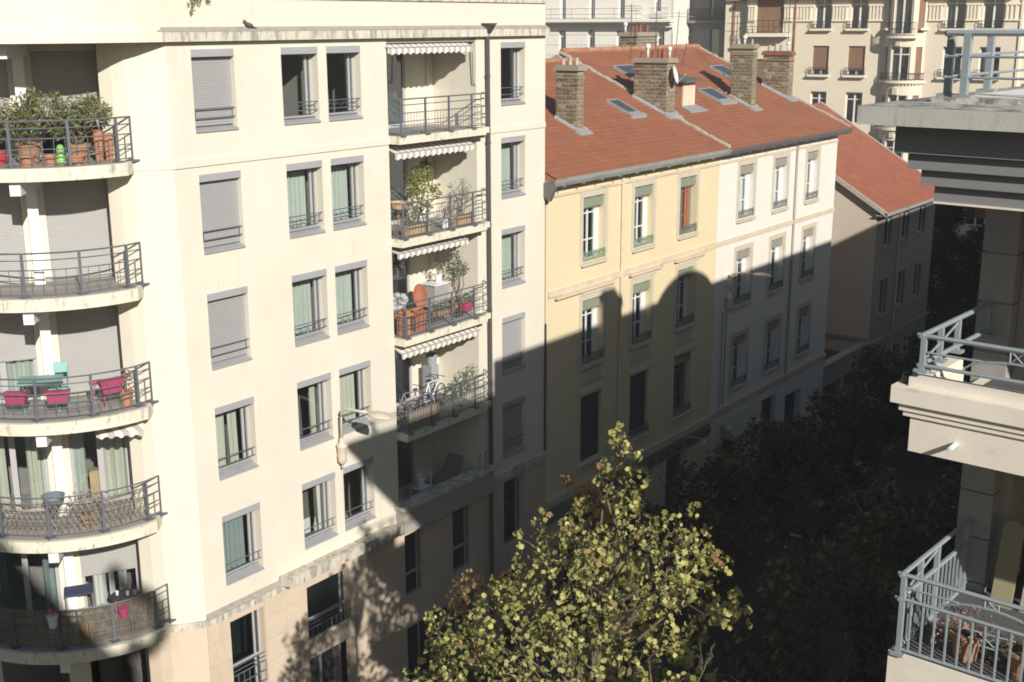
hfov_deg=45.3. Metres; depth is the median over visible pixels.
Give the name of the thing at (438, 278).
flower pot
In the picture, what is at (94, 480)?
cardboard box
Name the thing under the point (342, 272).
window
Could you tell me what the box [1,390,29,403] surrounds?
planter box
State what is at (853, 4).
window
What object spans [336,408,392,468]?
wall lamp
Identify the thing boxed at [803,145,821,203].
window
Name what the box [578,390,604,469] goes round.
window
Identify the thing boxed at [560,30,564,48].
window
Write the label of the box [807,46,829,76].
window
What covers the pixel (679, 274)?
window
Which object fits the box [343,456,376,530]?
window
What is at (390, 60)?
glazed door
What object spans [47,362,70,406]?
folding chair
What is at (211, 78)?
window
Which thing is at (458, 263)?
ficus tree
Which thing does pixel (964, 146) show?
corner building
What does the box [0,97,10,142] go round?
potted shrub
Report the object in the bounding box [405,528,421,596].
window
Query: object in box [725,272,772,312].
wall lamp
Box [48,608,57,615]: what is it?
flower clump
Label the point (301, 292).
window
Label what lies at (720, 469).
street tree
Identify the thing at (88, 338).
glazed door
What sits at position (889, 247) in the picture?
window
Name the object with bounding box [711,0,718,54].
sky
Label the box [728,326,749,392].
window
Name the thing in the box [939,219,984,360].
evergreen tree
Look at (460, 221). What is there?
trough planter
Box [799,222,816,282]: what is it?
window
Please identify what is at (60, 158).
watering can
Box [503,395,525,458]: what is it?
window
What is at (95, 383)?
round side table
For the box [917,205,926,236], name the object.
window
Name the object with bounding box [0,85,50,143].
potted shrub
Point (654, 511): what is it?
street tree
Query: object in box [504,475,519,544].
window
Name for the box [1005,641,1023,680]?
flower pot
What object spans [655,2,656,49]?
tv aerial
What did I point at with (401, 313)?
cushion box
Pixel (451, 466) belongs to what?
lounger
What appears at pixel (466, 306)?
railing planter
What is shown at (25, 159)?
flower pot
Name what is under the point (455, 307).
flower pot
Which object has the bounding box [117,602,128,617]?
hanging pot
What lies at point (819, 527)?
parked car
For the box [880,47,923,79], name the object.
bay window
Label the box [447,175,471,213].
potted shrub
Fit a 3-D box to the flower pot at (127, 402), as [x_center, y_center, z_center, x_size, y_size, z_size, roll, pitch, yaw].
[-8.712,1.294,27.761,0.330,0.360,0.330,10,18,35]
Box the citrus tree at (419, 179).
[405,156,441,215]
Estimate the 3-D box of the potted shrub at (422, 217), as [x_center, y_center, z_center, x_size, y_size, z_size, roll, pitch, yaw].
[-2.646,-3.377,33.579,0.475,0.482,1.054,10,18,35]
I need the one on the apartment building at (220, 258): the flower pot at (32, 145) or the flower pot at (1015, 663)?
the flower pot at (32, 145)
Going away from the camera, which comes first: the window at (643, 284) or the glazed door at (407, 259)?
the glazed door at (407, 259)
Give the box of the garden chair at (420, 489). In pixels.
[410,467,431,495]
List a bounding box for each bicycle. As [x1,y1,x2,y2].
[396,384,433,423]
[418,374,445,408]
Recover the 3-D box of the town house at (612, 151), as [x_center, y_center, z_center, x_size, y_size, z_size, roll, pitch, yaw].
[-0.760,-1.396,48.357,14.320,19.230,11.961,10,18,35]
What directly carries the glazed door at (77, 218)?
in the apartment building at (220, 258)
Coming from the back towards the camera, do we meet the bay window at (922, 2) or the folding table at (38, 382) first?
the bay window at (922, 2)
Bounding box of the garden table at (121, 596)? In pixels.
[109,589,139,626]
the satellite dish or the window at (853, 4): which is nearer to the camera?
the satellite dish
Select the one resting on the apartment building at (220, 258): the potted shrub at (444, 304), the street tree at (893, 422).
the potted shrub at (444, 304)
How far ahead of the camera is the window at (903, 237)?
66.43 m
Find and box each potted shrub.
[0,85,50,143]
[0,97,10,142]
[42,90,112,144]
[62,483,107,515]
[120,370,132,391]
[401,209,430,225]
[430,262,443,274]
[431,298,454,310]
[437,363,478,411]
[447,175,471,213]
[460,291,476,301]
[928,604,1009,669]
[995,623,1023,656]
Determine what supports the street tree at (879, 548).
on the road
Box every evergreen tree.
[925,204,958,330]
[925,204,974,357]
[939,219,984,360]
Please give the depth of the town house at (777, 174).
53.23 m
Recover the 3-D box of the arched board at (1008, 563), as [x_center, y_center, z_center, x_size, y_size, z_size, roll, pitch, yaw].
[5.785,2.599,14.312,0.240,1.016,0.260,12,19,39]
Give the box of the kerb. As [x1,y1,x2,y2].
[581,437,903,681]
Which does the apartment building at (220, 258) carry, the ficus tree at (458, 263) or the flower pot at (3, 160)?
the flower pot at (3, 160)
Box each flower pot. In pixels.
[0,151,7,163]
[15,142,42,165]
[18,155,34,166]
[42,154,56,165]
[65,155,85,164]
[66,143,90,163]
[79,511,94,527]
[94,148,102,162]
[119,388,133,406]
[412,214,425,222]
[434,273,442,281]
[440,218,449,227]
[453,299,462,312]
[949,624,983,662]
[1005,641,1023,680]
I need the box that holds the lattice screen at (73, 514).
[1,487,145,534]
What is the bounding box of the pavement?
[453,356,967,681]
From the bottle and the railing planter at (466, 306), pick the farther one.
the railing planter at (466, 306)
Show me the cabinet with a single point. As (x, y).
(433, 288)
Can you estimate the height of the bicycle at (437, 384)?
0.981 m
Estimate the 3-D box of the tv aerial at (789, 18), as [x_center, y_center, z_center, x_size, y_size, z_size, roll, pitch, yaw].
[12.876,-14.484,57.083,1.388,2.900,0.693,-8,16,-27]
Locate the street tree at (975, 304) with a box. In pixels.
[951,298,979,352]
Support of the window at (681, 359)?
in the town house at (612, 151)
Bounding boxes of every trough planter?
[402,221,430,236]
[452,213,474,226]
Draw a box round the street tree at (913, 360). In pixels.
[873,328,966,462]
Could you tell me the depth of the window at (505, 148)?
37.35 m
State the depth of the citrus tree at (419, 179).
34.32 m
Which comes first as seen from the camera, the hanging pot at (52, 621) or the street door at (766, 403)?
the hanging pot at (52, 621)
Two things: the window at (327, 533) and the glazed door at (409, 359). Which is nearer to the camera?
the window at (327, 533)
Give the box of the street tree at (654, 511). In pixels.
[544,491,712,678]
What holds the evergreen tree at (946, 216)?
on the pavement
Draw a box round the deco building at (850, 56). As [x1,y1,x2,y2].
[724,0,1023,320]
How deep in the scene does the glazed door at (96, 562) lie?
29.95 m
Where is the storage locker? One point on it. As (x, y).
(431, 366)
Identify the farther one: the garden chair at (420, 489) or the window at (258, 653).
the garden chair at (420, 489)
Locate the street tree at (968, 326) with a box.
[933,304,975,382]
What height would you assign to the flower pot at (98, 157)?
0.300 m
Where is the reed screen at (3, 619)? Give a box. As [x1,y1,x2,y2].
[0,591,153,645]
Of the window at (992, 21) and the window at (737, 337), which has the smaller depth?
the window at (737, 337)
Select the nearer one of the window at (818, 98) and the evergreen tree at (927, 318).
the evergreen tree at (927, 318)
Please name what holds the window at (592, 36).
in the apartment building at (581, 23)
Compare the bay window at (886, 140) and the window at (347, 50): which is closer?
the window at (347, 50)
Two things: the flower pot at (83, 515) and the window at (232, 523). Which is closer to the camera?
the flower pot at (83, 515)
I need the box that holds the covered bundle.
[393,292,408,330]
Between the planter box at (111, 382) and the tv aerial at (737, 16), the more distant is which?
the tv aerial at (737, 16)
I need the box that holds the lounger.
[425,453,462,488]
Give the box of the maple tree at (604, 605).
[402,421,752,681]
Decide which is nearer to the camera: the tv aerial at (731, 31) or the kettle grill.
the kettle grill
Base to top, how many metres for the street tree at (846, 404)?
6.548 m
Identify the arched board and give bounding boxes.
[990,520,1023,609]
[1019,587,1023,612]
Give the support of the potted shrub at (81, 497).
in the flower pot at (83, 515)
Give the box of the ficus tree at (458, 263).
[448,249,469,301]
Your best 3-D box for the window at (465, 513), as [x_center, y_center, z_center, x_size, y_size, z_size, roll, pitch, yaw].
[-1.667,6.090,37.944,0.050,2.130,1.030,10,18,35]
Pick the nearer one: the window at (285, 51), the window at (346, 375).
the window at (285, 51)
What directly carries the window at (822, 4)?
in the deco building at (850, 56)
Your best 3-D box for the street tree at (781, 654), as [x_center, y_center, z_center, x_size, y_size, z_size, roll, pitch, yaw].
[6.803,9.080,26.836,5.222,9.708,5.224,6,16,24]
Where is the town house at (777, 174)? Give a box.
[551,22,852,504]
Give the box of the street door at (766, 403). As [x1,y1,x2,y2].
[759,396,770,467]
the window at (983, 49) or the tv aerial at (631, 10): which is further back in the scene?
the window at (983, 49)
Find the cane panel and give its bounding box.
[409,401,439,429]
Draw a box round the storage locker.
[422,352,438,402]
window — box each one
[190,48,238,132]
[199,170,245,254]
[207,286,252,369]
[214,396,258,480]
[222,502,264,585]
[233,608,267,681]
[280,47,320,124]
[286,160,325,238]
[292,268,329,346]
[297,372,333,450]
[302,472,338,549]
[308,570,350,638]
[326,46,362,120]
[331,155,366,229]
[335,260,369,334]
[339,360,372,434]
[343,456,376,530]
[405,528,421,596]
[453,505,469,572]
[501,42,525,105]
[501,135,525,198]
[502,225,525,288]
[502,312,525,374]
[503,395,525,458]
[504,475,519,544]
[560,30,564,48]
[562,0,565,17]
[578,288,606,370]
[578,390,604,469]
[579,187,608,266]
[589,30,593,46]
[590,0,594,17]
[619,0,623,17]
[628,273,653,350]
[628,370,650,443]
[630,177,656,252]
[658,31,662,44]
[671,352,692,421]
[673,260,696,332]
[676,169,699,239]
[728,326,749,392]
[732,242,753,308]
[735,158,757,222]
[762,312,781,374]
[766,231,786,295]
[770,151,790,213]
[794,299,811,358]
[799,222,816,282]
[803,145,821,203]
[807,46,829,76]
[809,0,831,30]
[811,91,825,103]
[842,46,865,77]
[845,0,868,30]
[845,92,861,121]
[877,279,887,318]
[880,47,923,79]
[882,95,917,126]
[882,217,892,250]
[885,140,902,157]
[894,0,924,32]
[895,271,905,309]
[900,210,910,243]
[912,264,921,301]
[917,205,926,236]
[936,47,961,79]
[940,0,965,30]
[972,47,1000,79]
[978,0,1004,27]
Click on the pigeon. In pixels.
(249, 25)
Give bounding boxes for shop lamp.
[687,436,706,445]
[713,422,731,431]
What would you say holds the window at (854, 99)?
in the deco building at (850, 56)
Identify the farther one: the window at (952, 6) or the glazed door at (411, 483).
the window at (952, 6)
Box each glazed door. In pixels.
[0,59,15,159]
[0,183,28,284]
[0,313,40,402]
[0,436,51,516]
[0,552,62,625]
[30,51,100,157]
[43,178,112,280]
[56,305,121,395]
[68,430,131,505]
[79,539,140,610]
[386,50,405,127]
[389,151,407,223]
[396,357,411,405]
[398,441,413,490]
[405,257,409,308]
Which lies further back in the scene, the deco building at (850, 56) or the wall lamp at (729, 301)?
the deco building at (850, 56)
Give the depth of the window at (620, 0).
91.07 m
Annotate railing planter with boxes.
[434,307,453,316]
[461,301,472,310]
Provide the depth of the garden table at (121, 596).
29.10 m
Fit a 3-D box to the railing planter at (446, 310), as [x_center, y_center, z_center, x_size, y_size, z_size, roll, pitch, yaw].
[-1.947,-0.826,35.078,0.180,0.160,0.700,10,18,35]
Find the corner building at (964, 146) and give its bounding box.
[857,29,1023,681]
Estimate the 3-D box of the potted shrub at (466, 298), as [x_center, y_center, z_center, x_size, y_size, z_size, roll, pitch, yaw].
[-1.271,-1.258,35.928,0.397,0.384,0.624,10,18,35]
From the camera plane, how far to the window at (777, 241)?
53.45 m
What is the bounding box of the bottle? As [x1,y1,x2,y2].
[313,517,316,530]
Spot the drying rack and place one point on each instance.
(77, 590)
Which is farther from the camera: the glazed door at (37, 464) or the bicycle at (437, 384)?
the bicycle at (437, 384)
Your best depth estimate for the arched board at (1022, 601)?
14.21 m
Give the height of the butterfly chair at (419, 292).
1.021 m
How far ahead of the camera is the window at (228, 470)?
29.95 m
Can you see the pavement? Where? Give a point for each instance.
(546, 662)
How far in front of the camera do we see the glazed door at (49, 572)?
29.39 m
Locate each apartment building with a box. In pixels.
[0,0,549,681]
[545,0,725,58]
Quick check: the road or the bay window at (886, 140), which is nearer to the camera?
the road
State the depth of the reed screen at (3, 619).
28.21 m
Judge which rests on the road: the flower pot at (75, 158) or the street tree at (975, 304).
the street tree at (975, 304)
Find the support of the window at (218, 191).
in the apartment building at (220, 258)
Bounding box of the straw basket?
[390,200,406,233]
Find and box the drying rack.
[64,583,95,624]
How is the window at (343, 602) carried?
in the apartment building at (220, 258)
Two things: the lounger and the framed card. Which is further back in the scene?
the lounger
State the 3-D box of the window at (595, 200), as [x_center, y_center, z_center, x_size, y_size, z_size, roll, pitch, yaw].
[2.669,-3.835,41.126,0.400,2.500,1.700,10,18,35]
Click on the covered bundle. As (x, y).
(401, 298)
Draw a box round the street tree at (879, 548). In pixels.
[829,468,961,680]
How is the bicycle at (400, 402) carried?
on the apartment building at (220, 258)
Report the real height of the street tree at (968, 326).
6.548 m
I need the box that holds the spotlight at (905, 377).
[901,371,916,383]
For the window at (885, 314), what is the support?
in the annex house at (882, 232)
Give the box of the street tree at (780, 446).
[725,414,849,575]
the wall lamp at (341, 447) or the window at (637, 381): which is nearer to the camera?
the wall lamp at (341, 447)
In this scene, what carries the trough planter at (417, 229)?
on the apartment building at (220, 258)
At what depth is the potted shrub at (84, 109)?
25.82 m
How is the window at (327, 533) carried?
in the apartment building at (220, 258)
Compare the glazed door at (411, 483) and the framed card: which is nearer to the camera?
the framed card
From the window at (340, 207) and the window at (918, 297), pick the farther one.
the window at (918, 297)
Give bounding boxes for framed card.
[304,517,310,533]
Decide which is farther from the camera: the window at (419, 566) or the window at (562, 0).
the window at (562, 0)
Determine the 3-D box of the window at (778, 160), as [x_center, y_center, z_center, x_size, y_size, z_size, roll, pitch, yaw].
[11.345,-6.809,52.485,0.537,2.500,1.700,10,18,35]
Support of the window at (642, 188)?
in the town house at (612, 151)
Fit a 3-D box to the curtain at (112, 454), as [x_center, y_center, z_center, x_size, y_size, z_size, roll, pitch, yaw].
[-9.877,2.723,29.341,1.340,2.320,0.233,-7,16,-23]
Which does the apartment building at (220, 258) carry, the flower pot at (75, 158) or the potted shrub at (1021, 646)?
the flower pot at (75, 158)
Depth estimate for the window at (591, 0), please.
92.28 m
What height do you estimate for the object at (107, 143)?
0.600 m
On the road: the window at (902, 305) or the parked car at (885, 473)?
the parked car at (885, 473)
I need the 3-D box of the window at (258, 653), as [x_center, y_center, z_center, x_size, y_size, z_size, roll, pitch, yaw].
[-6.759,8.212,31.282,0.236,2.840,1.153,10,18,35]
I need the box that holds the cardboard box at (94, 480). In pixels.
[88,467,100,499]
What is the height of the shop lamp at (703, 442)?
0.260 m
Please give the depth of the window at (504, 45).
36.62 m
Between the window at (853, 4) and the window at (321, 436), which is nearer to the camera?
the window at (321, 436)
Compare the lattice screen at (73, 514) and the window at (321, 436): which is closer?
the lattice screen at (73, 514)
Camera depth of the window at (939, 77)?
79.63 m
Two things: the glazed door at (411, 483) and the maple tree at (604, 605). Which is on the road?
the maple tree at (604, 605)
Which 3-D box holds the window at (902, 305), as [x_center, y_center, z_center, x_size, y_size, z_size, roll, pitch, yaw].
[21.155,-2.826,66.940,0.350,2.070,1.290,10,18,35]
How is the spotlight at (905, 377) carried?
on the corner building at (964, 146)
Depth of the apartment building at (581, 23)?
91.39 m
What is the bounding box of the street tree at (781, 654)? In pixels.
[716,535,949,681]
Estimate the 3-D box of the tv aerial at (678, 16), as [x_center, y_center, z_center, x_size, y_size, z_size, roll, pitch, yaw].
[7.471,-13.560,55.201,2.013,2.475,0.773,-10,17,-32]
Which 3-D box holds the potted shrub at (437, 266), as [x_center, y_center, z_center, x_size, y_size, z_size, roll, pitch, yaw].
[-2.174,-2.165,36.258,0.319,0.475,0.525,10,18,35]
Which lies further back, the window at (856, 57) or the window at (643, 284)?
the window at (856, 57)
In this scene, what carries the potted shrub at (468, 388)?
on the apartment building at (220, 258)
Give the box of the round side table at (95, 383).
[89,379,106,408]
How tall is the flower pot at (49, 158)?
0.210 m
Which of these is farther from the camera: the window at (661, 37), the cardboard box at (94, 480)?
the window at (661, 37)
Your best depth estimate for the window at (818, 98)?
84.64 m
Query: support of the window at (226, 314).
in the apartment building at (220, 258)
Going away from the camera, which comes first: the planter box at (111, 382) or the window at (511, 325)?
the planter box at (111, 382)
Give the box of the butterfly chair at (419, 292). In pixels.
[413,284,427,315]
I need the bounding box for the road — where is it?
[587,440,961,681]
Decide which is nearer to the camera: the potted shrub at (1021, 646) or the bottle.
the potted shrub at (1021, 646)
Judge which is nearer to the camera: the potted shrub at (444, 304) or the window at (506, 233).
the potted shrub at (444, 304)
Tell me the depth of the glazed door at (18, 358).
27.89 m
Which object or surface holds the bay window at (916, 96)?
in the deco building at (850, 56)
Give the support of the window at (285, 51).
in the apartment building at (220, 258)
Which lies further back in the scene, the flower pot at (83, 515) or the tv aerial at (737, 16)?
the tv aerial at (737, 16)
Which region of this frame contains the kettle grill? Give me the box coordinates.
[41,491,64,533]
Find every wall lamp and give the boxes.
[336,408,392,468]
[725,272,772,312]
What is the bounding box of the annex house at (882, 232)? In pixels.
[812,102,934,409]
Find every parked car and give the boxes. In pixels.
[779,492,855,541]
[838,459,896,507]
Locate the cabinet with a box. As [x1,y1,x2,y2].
[421,280,450,315]
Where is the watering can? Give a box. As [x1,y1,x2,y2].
[56,144,67,164]
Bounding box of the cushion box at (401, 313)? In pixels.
[394,308,412,336]
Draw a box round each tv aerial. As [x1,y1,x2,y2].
[626,4,636,58]
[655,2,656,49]
[661,11,695,57]
[726,14,745,43]
[726,22,735,79]
[779,0,798,40]
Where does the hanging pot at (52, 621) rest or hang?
hanging from the apartment building at (220, 258)
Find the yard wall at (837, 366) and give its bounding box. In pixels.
[818,332,868,446]
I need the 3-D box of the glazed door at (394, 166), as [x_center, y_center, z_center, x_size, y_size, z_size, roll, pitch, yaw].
[-3.869,-4.336,34.913,0.245,2.150,2.370,10,18,35]
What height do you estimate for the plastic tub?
0.620 m
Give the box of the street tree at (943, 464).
[906,454,962,579]
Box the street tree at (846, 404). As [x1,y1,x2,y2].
[784,381,887,536]
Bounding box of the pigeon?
[243,20,256,28]
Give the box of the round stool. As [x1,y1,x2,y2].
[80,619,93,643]
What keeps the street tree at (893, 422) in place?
on the road
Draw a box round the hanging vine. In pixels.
[187,0,210,12]
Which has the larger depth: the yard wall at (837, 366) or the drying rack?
the yard wall at (837, 366)
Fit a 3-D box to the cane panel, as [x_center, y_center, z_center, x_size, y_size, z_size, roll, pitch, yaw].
[-2.501,2.123,34.827,0.015,0.520,1.350,10,18,35]
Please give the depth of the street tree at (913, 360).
57.54 m
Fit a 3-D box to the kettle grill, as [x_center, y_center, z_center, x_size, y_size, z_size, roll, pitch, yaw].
[-10.278,3.897,27.583,0.520,0.920,0.512,10,18,35]
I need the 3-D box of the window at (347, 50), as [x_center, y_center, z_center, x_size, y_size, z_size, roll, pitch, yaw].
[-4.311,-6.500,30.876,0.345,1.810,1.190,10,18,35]
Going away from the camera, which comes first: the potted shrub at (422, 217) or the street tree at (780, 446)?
the potted shrub at (422, 217)
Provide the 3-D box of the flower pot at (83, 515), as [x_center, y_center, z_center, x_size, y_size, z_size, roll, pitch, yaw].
[-9.725,4.087,28.080,0.352,0.300,0.352,10,18,35]
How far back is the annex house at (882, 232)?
65.05 m
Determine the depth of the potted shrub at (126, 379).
27.64 m
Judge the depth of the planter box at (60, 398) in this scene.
26.82 m
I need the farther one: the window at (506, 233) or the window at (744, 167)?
the window at (744, 167)
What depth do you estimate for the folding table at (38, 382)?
27.16 m
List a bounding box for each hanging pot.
[46,613,57,628]
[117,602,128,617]
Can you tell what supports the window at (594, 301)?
in the town house at (612, 151)
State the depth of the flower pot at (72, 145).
25.95 m
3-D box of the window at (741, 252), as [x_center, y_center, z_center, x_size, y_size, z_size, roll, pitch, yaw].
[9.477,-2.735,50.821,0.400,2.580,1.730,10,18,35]
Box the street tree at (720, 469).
[633,442,777,636]
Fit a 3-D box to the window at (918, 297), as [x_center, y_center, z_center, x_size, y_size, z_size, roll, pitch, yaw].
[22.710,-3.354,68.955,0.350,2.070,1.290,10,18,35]
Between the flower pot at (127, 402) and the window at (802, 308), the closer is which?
the flower pot at (127, 402)
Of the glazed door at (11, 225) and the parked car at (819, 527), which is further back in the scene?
the parked car at (819, 527)
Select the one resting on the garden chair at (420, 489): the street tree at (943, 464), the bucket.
the bucket
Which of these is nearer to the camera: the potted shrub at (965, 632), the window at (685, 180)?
the potted shrub at (965, 632)
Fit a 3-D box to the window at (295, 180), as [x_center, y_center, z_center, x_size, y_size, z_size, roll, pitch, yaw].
[-5.261,-3.544,30.445,0.495,1.810,1.195,10,18,35]
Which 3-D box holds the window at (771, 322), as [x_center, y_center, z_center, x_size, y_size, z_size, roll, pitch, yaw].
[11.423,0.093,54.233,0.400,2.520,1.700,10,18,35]
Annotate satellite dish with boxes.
[670,66,685,83]
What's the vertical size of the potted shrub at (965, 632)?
0.647 m
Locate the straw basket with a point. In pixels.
(393, 206)
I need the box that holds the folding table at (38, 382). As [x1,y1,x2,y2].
[17,374,63,415]
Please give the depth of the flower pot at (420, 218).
34.43 m
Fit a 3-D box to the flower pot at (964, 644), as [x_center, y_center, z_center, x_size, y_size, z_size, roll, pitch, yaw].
[4.883,3.263,13.189,0.370,0.300,0.364,10,18,35]
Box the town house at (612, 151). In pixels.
[543,57,731,629]
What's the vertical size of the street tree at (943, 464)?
9.911 m
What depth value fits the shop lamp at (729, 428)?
49.90 m
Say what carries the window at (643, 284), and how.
in the town house at (612, 151)
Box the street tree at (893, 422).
[840,343,911,494]
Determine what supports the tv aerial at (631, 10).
on the town house at (777, 174)
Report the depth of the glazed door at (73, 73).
26.94 m
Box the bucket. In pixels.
[415,473,425,486]
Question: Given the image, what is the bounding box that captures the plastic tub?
[408,306,427,331]
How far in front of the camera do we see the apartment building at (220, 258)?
30.42 m
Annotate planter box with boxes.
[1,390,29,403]
[44,388,70,403]
[97,377,124,394]
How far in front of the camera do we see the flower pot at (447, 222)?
34.57 m
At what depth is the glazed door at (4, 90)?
26.52 m
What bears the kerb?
on the ground

